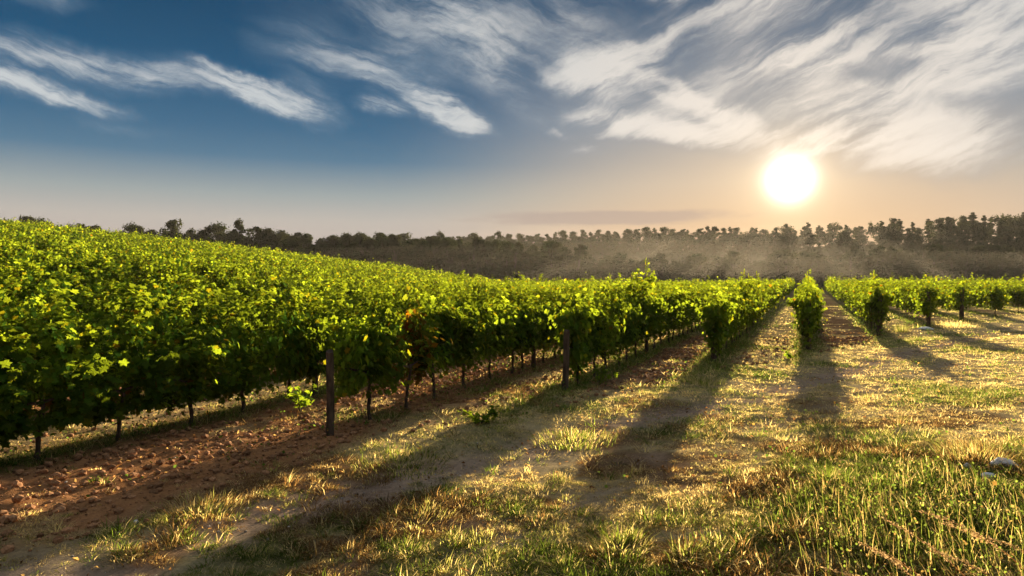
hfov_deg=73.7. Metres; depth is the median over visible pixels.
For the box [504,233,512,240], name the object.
tree
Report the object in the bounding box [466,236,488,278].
tree
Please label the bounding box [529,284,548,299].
grapevine
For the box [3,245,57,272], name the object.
grapevine
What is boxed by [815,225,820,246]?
tree
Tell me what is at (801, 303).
grapevine
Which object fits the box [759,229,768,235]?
tree
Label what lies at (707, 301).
grapevine
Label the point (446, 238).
tree
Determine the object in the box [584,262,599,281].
tree
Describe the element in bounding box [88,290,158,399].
grapevine
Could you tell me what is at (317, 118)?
sky
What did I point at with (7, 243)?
grapevine
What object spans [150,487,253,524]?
dry grass
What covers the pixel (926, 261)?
tree
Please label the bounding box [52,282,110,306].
grapevine
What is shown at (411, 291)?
grapevine
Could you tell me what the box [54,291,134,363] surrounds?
grapevine
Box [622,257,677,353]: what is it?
grapevine
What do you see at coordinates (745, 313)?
grapevine
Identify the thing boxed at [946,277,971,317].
grapevine
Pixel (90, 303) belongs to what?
grapevine
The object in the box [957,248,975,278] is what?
tree
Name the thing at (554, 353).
grapevine
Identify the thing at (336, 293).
grapevine
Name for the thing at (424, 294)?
grapevine
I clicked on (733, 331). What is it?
grapevine
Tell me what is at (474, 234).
tree
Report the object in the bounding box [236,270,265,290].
grapevine
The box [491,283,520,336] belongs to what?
grapevine
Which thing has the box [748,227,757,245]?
tree
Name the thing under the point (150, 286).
grapevine
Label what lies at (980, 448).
dry grass
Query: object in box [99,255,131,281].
grapevine
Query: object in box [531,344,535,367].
wooden post
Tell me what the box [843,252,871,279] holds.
tree
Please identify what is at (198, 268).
grapevine
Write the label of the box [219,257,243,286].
grapevine
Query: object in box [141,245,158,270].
grapevine
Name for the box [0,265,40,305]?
grapevine
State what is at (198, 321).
grapevine
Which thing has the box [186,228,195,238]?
tree
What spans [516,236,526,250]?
tree
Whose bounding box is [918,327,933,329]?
stone
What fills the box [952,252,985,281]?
tree
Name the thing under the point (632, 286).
grapevine
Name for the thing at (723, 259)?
tree
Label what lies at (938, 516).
grass stalk
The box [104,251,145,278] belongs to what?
grapevine
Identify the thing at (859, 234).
tree
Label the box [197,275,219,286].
grapevine
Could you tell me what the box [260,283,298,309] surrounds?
grapevine
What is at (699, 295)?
grapevine
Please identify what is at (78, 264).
grapevine
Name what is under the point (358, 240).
tree
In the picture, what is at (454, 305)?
grapevine
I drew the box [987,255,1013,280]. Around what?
tree
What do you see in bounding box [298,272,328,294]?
grapevine
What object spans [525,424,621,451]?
grass tuft
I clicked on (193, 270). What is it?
grapevine
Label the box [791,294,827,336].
grapevine
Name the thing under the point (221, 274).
grapevine
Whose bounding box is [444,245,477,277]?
tree
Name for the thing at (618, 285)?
grapevine
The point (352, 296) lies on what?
grapevine
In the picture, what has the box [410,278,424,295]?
grapevine
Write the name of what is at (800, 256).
tree
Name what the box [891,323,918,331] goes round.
grass tuft
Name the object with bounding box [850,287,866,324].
grapevine
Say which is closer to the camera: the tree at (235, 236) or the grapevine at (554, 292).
the grapevine at (554, 292)
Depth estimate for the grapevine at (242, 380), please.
10.26 m
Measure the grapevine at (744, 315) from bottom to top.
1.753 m
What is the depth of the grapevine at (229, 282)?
24.05 m
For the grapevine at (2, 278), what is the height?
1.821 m
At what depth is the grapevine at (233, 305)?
15.47 m
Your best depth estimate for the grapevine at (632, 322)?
15.81 m
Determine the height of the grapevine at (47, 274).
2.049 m
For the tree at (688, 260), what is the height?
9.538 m
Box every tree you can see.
[19,214,35,224]
[34,216,51,223]
[64,223,84,227]
[120,221,144,233]
[142,228,159,236]
[157,218,185,238]
[179,232,191,240]
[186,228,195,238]
[189,228,210,241]
[200,220,232,244]
[224,218,248,246]
[241,226,264,247]
[247,227,283,250]
[262,228,290,249]
[274,234,310,253]
[292,232,321,256]
[306,237,333,255]
[319,234,350,260]
[325,232,364,262]
[348,232,370,261]
[354,238,381,262]
[369,234,400,266]
[373,231,390,261]
[374,233,411,266]
[398,232,411,240]
[401,238,423,268]
[402,242,443,271]
[425,237,445,273]
[434,236,467,271]
[436,230,443,237]
[437,239,463,275]
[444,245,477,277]
[453,238,470,274]
[459,236,473,242]
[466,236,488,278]
[468,232,480,241]
[472,246,502,280]
[481,239,503,279]
[481,239,528,280]
[483,235,498,241]
[494,230,503,242]
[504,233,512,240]
[504,241,531,280]
[514,233,524,241]
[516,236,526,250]
[517,250,543,281]
[526,236,536,244]
[527,239,567,281]
[530,251,548,281]
[536,237,544,251]
[548,247,574,280]
[552,237,561,247]
[557,230,569,241]
[560,234,567,246]
[567,235,578,251]
[567,247,597,281]
[569,231,577,237]
[569,244,591,280]
[576,236,583,247]
[580,229,587,242]
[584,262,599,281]
[593,229,601,243]
[595,262,609,282]
[596,234,608,257]
[596,259,609,278]
[602,260,625,282]
[604,252,628,281]
[605,233,614,251]
[610,234,624,250]
[620,234,635,253]
[622,229,633,247]
[625,258,639,280]
[631,229,640,239]
[632,233,641,252]
[633,262,645,281]
[636,258,659,280]
[639,227,653,243]
[641,231,655,252]
[648,253,675,282]
[651,232,665,253]
[659,227,672,240]
[666,229,677,247]
[668,260,678,280]
[679,267,697,281]
[680,255,703,280]
[685,253,712,281]
[693,228,703,245]
[703,226,712,233]
[705,266,720,281]
[709,255,725,280]
[711,226,719,236]
[716,257,732,279]
[718,228,731,246]
[720,250,746,282]
[727,227,735,241]
[733,227,742,246]
[741,265,759,281]
[747,261,761,279]
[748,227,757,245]
[754,260,773,281]
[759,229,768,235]
[765,251,792,281]
[766,248,802,286]
[770,227,778,242]
[783,223,792,245]
[785,259,796,287]
[788,251,816,286]
[792,260,810,288]
[796,253,828,288]
[806,222,812,237]
[811,251,827,287]
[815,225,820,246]
[820,264,843,288]
[834,263,848,279]
[838,252,863,278]
[843,246,863,281]
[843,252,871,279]
[853,227,861,247]
[858,226,866,237]
[858,249,889,280]
[875,244,889,277]
[882,246,904,280]
[888,218,903,237]
[892,251,906,280]
[897,219,905,244]
[902,254,929,281]
[906,263,920,279]
[909,252,926,277]
[910,222,915,244]
[917,244,953,281]
[922,219,934,241]
[923,252,947,277]
[925,243,960,264]
[939,251,960,280]
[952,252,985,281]
[955,215,967,234]
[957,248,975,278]
[962,245,997,279]
[965,212,977,240]
[980,215,990,239]
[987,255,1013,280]
[988,217,996,242]
[994,260,1019,280]
[1008,261,1020,279]
[1012,248,1023,280]
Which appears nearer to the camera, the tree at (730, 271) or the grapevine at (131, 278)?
the grapevine at (131, 278)
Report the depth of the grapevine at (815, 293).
22.01 m
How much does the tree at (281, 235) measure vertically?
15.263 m
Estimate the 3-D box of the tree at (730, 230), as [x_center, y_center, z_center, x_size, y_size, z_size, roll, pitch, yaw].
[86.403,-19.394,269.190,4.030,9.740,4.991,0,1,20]
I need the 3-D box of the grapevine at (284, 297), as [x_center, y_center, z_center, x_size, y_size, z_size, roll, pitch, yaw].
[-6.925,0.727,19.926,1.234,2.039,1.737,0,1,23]
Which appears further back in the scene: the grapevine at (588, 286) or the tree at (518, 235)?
the tree at (518, 235)
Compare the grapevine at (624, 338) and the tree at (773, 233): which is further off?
the tree at (773, 233)
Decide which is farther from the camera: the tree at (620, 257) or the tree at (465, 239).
the tree at (465, 239)
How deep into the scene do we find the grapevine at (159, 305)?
13.61 m
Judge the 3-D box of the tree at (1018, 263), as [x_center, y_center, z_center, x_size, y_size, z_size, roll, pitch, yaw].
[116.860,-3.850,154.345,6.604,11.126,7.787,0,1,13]
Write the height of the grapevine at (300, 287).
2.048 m
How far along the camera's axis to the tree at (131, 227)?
153.53 m
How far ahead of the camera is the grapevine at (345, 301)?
19.01 m
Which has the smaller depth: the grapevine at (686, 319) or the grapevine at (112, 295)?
the grapevine at (112, 295)
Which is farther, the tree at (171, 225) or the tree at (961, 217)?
the tree at (961, 217)
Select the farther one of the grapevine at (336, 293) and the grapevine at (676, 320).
the grapevine at (336, 293)
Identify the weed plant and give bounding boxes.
[283,383,317,411]
[458,405,501,423]
[592,364,617,384]
[782,349,802,359]
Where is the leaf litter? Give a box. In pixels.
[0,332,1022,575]
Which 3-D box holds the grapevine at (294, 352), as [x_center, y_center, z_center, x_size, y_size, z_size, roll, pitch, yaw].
[-3.653,0.867,11.276,1.002,2.188,1.693,0,1,22]
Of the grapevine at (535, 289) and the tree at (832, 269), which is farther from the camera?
the tree at (832, 269)
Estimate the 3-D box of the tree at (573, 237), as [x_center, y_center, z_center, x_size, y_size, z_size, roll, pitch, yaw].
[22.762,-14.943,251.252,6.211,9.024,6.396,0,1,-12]
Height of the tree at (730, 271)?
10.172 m
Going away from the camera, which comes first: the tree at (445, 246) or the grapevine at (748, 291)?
the grapevine at (748, 291)
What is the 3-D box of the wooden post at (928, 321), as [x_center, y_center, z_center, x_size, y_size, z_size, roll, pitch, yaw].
[17.414,0.984,28.542,0.179,1.681,0.178,1,1,45]
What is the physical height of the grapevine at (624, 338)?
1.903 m
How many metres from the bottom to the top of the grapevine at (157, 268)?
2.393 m
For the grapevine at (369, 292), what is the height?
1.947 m
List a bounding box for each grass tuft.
[349,445,453,479]
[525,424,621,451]
[567,518,671,561]
[641,532,724,566]
[682,373,728,386]
[796,460,864,484]
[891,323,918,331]
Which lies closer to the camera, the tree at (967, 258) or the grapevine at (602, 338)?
the grapevine at (602, 338)
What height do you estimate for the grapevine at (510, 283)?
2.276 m
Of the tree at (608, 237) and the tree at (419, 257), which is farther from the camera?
the tree at (608, 237)
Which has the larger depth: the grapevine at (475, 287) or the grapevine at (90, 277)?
the grapevine at (475, 287)
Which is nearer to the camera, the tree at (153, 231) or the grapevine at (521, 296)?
the grapevine at (521, 296)
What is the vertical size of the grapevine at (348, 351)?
2.058 m
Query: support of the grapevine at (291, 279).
on the ground at (836, 326)
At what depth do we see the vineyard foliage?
48.83 m
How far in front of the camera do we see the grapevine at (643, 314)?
17.07 m
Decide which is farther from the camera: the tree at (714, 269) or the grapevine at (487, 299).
the tree at (714, 269)
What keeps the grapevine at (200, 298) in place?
on the ground at (836, 326)
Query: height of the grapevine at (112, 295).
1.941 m
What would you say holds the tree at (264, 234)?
on the ground at (836, 326)
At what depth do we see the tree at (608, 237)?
257.48 m
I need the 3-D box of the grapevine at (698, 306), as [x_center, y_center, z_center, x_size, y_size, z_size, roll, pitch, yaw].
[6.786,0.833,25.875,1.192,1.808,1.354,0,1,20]
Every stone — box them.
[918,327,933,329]
[981,472,994,478]
[990,457,1018,467]
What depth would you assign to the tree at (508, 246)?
154.18 m
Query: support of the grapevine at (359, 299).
on the ground at (836, 326)
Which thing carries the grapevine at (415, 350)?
on the ground at (836, 326)
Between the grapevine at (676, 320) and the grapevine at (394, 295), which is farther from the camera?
the grapevine at (676, 320)
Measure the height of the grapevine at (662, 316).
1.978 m
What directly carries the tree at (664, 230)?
on the ground at (836, 326)
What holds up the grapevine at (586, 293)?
on the ground at (836, 326)
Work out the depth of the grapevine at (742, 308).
20.36 m
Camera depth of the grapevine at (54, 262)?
24.36 m
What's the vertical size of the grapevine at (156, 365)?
2.058 m
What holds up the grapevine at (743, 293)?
on the ground at (836, 326)
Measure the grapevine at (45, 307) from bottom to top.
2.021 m
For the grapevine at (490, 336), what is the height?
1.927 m
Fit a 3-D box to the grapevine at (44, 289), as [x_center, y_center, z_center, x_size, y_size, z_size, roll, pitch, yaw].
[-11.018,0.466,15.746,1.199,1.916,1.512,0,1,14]
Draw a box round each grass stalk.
[821,566,859,575]
[858,541,920,575]
[872,548,910,575]
[875,513,964,575]
[919,510,1023,569]
[927,550,988,575]
[940,521,1023,568]
[967,535,1023,553]
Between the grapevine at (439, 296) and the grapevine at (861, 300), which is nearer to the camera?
the grapevine at (439, 296)
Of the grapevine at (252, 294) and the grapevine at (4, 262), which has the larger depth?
the grapevine at (4, 262)
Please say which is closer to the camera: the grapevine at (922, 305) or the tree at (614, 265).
the grapevine at (922, 305)
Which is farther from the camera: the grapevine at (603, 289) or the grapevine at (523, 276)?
the grapevine at (523, 276)
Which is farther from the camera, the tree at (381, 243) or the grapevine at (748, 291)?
the tree at (381, 243)
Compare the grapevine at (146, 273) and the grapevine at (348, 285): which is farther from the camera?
the grapevine at (348, 285)
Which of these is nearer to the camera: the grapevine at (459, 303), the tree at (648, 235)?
the grapevine at (459, 303)
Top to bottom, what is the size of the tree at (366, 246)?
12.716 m
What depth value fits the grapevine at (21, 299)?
13.43 m
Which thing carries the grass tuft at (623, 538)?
on the ground at (836, 326)
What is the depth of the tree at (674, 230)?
270.66 m
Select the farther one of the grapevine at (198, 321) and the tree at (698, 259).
the tree at (698, 259)
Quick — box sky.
[0,0,1023,250]
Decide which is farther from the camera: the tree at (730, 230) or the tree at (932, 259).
the tree at (730, 230)
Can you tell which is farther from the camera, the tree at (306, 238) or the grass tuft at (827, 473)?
the tree at (306, 238)
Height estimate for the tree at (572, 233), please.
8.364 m
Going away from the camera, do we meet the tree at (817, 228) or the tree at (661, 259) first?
the tree at (661, 259)
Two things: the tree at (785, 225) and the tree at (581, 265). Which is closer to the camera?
the tree at (581, 265)
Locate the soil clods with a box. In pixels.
[0,335,915,554]
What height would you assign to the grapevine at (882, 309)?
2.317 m
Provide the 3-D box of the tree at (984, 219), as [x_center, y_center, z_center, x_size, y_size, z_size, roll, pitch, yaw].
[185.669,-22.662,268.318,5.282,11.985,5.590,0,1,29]
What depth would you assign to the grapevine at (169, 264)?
26.25 m
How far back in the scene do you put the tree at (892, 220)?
265.91 m
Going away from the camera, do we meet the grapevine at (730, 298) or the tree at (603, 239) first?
the grapevine at (730, 298)
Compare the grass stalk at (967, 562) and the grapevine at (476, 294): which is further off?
the grapevine at (476, 294)
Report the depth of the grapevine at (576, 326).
12.74 m
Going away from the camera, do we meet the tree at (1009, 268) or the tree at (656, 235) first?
the tree at (1009, 268)
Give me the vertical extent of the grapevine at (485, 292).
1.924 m
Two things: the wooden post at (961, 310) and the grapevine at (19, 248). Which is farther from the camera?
the wooden post at (961, 310)
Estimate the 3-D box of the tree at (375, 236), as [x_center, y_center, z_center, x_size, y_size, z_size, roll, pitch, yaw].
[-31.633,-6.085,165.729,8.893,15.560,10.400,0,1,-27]
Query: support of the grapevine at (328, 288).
on the ground at (836, 326)
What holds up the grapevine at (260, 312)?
on the ground at (836, 326)
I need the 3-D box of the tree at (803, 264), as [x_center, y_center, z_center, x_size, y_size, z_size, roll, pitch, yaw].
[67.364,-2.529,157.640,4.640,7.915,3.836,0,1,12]
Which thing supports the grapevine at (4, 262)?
on the ground at (836, 326)
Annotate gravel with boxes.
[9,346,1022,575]
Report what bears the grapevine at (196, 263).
on the ground at (836, 326)
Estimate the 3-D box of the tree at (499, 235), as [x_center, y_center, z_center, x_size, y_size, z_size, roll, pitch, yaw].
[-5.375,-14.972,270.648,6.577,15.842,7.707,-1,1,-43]
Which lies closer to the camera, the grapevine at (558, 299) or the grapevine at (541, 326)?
the grapevine at (541, 326)
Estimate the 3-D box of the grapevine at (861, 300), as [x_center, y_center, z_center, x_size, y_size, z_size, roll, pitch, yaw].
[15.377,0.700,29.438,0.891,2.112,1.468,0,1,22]
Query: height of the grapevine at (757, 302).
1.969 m
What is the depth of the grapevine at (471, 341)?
12.25 m
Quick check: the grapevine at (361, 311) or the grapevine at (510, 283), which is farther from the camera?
the grapevine at (510, 283)
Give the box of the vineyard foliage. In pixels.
[0,217,1023,315]
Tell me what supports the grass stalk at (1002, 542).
on the ground at (836, 326)
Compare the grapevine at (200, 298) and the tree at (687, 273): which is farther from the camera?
the tree at (687, 273)
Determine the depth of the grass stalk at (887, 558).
3.87 m
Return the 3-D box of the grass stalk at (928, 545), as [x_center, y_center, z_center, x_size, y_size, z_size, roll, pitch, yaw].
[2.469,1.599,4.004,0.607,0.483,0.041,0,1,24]
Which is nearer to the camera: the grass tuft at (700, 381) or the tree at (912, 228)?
the grass tuft at (700, 381)
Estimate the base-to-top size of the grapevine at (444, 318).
2.057 m
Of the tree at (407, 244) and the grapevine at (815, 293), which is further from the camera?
the tree at (407, 244)
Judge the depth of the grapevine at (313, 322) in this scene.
11.99 m
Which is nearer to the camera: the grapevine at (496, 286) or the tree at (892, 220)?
the grapevine at (496, 286)
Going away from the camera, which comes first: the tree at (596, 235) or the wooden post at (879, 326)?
the wooden post at (879, 326)
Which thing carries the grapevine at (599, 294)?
on the ground at (836, 326)
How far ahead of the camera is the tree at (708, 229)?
266.76 m
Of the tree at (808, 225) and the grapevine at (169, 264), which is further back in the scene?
the tree at (808, 225)
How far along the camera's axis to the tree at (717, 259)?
164.64 m
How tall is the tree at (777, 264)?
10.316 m
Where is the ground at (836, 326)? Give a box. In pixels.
[0,244,1023,575]
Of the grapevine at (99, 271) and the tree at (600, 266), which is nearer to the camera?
the grapevine at (99, 271)
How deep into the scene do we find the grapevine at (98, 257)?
28.32 m
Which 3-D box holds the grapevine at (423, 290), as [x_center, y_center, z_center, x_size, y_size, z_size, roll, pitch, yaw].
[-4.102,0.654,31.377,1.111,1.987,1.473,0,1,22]
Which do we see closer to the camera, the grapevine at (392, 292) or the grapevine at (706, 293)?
the grapevine at (392, 292)
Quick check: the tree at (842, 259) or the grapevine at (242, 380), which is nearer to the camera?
the grapevine at (242, 380)
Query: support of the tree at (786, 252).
on the ground at (836, 326)
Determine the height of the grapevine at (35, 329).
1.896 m
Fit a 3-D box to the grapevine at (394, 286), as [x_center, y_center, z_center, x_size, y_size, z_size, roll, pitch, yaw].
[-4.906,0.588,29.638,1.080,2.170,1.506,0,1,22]
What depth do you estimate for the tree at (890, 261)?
156.30 m
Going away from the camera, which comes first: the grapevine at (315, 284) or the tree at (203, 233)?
the grapevine at (315, 284)
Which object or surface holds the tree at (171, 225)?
on the ground at (836, 326)
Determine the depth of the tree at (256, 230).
155.96 m
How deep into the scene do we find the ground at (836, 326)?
8.07 m
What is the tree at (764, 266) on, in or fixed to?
on the ground at (836, 326)
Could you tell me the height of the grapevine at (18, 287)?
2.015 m
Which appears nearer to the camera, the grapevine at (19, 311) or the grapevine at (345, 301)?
the grapevine at (19, 311)
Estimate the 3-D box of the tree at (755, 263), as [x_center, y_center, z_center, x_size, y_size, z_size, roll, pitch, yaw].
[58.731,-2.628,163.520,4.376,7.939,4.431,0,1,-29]
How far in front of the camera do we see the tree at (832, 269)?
153.81 m
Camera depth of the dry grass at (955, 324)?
29.16 m
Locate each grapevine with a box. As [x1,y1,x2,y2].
[0,230,14,254]
[0,234,35,273]
[0,249,57,310]
[0,251,26,273]
[0,259,35,283]
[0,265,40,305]
[0,267,63,313]
[0,271,12,286]
[0,279,129,460]
[0,280,41,311]
[0,284,43,397]
[0,287,37,338]
[0,293,117,399]
[0,301,35,448]
[1,243,29,258]
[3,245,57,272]
[4,277,82,360]
[9,255,72,282]
[22,249,52,262]
[22,251,66,270]
[26,290,105,331]
[29,265,92,299]
[40,245,79,266]
[48,254,91,285]
[51,262,102,295]
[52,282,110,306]
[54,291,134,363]
[57,283,189,441]
[62,252,93,272]
[62,270,118,296]
[71,282,145,317]
[80,268,104,287]
[86,256,114,275]
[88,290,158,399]
[91,263,127,292]
[92,249,125,265]
[97,274,154,301]
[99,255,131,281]
[103,282,170,353]
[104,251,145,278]
[111,267,155,286]
[120,250,142,268]
[125,261,159,284]
[126,278,183,304]
[126,308,248,425]
[131,262,156,279]
[139,267,191,285]
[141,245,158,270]
[142,283,220,392]
[143,254,178,294]
[144,284,176,316]
[150,256,176,278]
[157,252,182,271]
[158,258,208,316]
[163,284,207,348]
[169,263,206,306]
[171,274,215,291]
[172,256,201,272]
[173,250,206,285]
[191,260,229,279]
[192,281,243,324]
[192,294,254,342]
[195,282,230,304]
[196,282,263,375]
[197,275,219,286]
[198,301,274,411]
[199,249,220,278]
[201,262,242,298]
[216,267,253,297]
[218,262,235,276]
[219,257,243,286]
[225,286,271,309]
[226,288,279,337]
[228,313,286,365]
[229,258,258,285]
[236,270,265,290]
[241,279,276,294]
[254,278,297,316]
[256,275,277,286]
[256,275,329,400]
[259,273,291,290]
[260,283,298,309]
[261,300,306,325]
[265,297,325,346]
[281,288,322,309]
[282,272,302,282]
[283,279,325,295]
[294,281,334,321]
[297,293,359,383]
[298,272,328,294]
[299,283,337,307]
[307,286,359,317]
[313,278,359,322]
[315,280,339,297]
[318,287,412,420]
[322,274,341,289]
[322,288,350,302]
[331,278,356,299]
[337,286,368,318]
[338,275,355,289]
[339,283,368,301]
[342,289,376,314]
[344,301,385,372]
[358,281,378,291]
[361,279,396,316]
[366,286,389,319]
[369,286,417,366]
[371,293,452,407]
[372,277,395,291]
[378,288,426,317]
[382,283,402,306]
[383,293,430,358]
[384,278,408,293]
[388,284,473,398]
[400,289,434,313]
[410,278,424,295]
[413,283,431,293]
[414,287,438,301]
[422,277,455,313]
[424,272,442,294]
[426,294,496,387]
[427,278,456,348]
[442,286,464,309]
[446,289,471,335]
[448,275,461,299]
[453,291,477,301]
[455,270,482,310]
[464,282,494,313]
[465,287,519,379]
[468,284,499,301]
[469,276,490,293]
[476,281,496,307]
[483,278,501,293]
[483,289,503,305]
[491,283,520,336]
[492,294,541,373]
[497,281,516,302]
[499,276,513,302]
[506,274,530,300]
[506,292,555,369]
[512,279,531,310]
[524,283,548,313]
[525,290,566,362]
[528,284,539,295]
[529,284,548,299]
[534,288,560,307]
[536,273,556,301]
[543,295,571,357]
[544,287,608,384]
[549,285,561,301]
[554,278,593,312]
[555,288,569,303]
[574,290,627,377]
[582,278,591,292]
[586,284,605,307]
[595,289,633,370]
[598,273,620,303]
[599,288,647,367]
[610,273,624,298]
[614,290,652,361]
[620,272,640,298]
[621,269,662,356]
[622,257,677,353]
[646,287,670,350]
[658,281,689,342]
[658,294,677,344]
[661,284,691,340]
[678,297,694,337]
[680,300,701,334]
[681,287,704,333]
[687,283,709,328]
[687,288,706,331]
[688,285,713,326]
[690,287,740,359]
[698,285,715,304]
[701,294,739,355]
[702,284,724,294]
[713,283,743,348]
[714,291,745,348]
[723,290,747,343]
[728,288,749,340]
[733,293,749,338]
[735,269,759,334]
[735,281,758,337]
[736,287,760,317]
[739,283,763,333]
[744,273,764,330]
[750,271,770,321]
[752,286,768,326]
[752,287,766,327]
[777,280,825,346]
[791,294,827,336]
[794,284,826,324]
[798,277,825,324]
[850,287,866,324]
[856,283,867,323]
[857,270,884,330]
[858,278,873,328]
[862,274,889,329]
[862,275,895,331]
[865,293,890,331]
[909,278,943,317]
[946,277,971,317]
[982,284,1011,316]
[1006,284,1023,311]
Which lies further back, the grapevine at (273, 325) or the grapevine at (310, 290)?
the grapevine at (310, 290)
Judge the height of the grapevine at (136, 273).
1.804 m
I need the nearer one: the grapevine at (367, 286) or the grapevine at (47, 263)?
the grapevine at (47, 263)
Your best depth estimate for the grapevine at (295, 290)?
20.80 m
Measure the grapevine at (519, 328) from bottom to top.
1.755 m
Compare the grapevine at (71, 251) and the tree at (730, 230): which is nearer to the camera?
the grapevine at (71, 251)
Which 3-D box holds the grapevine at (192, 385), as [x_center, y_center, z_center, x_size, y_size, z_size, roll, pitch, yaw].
[-4.504,1.125,9.453,1.602,1.764,1.204,0,1,-26]
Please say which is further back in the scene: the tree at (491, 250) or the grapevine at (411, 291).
the tree at (491, 250)
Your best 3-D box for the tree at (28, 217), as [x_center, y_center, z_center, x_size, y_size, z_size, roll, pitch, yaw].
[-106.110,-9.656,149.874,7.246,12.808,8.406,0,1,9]
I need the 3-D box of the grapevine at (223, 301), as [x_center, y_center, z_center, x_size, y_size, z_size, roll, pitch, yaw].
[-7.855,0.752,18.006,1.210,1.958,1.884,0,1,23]
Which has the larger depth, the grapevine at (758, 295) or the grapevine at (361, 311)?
the grapevine at (758, 295)
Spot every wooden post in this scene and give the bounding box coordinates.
[312,327,317,395]
[325,349,334,435]
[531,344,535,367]
[562,329,569,390]
[710,323,716,362]
[805,301,811,349]
[877,296,881,335]
[926,292,930,326]
[959,289,963,320]
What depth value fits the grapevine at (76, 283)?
18.34 m
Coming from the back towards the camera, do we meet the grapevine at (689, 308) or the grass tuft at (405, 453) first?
the grapevine at (689, 308)
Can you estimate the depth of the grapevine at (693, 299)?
24.87 m
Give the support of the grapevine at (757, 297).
on the ground at (836, 326)
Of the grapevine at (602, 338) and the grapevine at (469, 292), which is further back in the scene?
the grapevine at (469, 292)
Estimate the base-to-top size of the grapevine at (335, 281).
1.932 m
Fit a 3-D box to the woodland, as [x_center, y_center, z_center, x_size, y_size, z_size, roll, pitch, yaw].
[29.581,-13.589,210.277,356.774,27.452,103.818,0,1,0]
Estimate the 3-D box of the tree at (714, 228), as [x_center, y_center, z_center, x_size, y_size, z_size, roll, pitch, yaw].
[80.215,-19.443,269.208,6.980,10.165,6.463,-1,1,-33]
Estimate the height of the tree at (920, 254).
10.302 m
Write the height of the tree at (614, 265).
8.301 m
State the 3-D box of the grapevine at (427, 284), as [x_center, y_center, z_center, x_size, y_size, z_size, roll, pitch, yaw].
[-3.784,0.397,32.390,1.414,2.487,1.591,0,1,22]
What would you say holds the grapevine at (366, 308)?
on the ground at (836, 326)
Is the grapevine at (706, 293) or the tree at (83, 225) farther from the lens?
the tree at (83, 225)
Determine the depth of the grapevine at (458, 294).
26.09 m
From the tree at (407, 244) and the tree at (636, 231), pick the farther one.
the tree at (636, 231)
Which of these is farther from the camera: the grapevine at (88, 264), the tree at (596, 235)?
the tree at (596, 235)
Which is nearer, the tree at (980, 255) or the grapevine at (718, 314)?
the grapevine at (718, 314)
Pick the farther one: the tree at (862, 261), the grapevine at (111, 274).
the tree at (862, 261)
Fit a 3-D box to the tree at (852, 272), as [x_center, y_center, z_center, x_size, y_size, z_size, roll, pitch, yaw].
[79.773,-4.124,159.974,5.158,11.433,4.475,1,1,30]
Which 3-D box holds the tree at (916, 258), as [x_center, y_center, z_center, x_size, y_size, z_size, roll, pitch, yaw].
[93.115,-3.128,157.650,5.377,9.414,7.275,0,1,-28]
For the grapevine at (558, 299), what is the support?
on the ground at (836, 326)
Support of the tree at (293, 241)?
on the ground at (836, 326)
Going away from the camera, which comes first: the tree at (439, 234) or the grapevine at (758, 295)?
the grapevine at (758, 295)
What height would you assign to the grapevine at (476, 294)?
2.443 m
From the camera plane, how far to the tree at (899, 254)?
167.22 m
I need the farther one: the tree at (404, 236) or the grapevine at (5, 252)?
the tree at (404, 236)
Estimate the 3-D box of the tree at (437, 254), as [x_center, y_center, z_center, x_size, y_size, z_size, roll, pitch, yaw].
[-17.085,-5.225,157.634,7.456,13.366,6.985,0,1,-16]
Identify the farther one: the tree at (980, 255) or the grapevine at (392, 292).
the tree at (980, 255)
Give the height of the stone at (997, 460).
0.107 m
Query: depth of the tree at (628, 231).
264.13 m
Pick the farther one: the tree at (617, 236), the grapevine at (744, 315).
the tree at (617, 236)
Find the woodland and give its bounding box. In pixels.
[209,213,1023,288]
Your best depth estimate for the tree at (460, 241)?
164.39 m
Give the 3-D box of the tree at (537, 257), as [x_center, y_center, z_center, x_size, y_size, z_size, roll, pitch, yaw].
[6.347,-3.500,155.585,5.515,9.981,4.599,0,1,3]
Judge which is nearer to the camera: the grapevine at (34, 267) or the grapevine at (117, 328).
the grapevine at (117, 328)
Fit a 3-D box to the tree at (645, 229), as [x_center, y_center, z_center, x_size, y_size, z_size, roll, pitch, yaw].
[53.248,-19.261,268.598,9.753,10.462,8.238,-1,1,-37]
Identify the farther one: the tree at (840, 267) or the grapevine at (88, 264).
the tree at (840, 267)
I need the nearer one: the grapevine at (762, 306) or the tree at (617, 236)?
the grapevine at (762, 306)
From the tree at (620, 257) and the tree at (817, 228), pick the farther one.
the tree at (817, 228)
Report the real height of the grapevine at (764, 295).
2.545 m
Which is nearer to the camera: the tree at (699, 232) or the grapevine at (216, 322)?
the grapevine at (216, 322)
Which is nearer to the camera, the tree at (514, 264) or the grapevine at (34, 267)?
the grapevine at (34, 267)
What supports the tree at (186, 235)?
on the ground at (836, 326)
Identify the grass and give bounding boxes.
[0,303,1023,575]
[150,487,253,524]
[361,498,465,539]
[913,319,989,327]
[913,433,1023,464]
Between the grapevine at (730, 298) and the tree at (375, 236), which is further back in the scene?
the tree at (375, 236)
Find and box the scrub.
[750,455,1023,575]

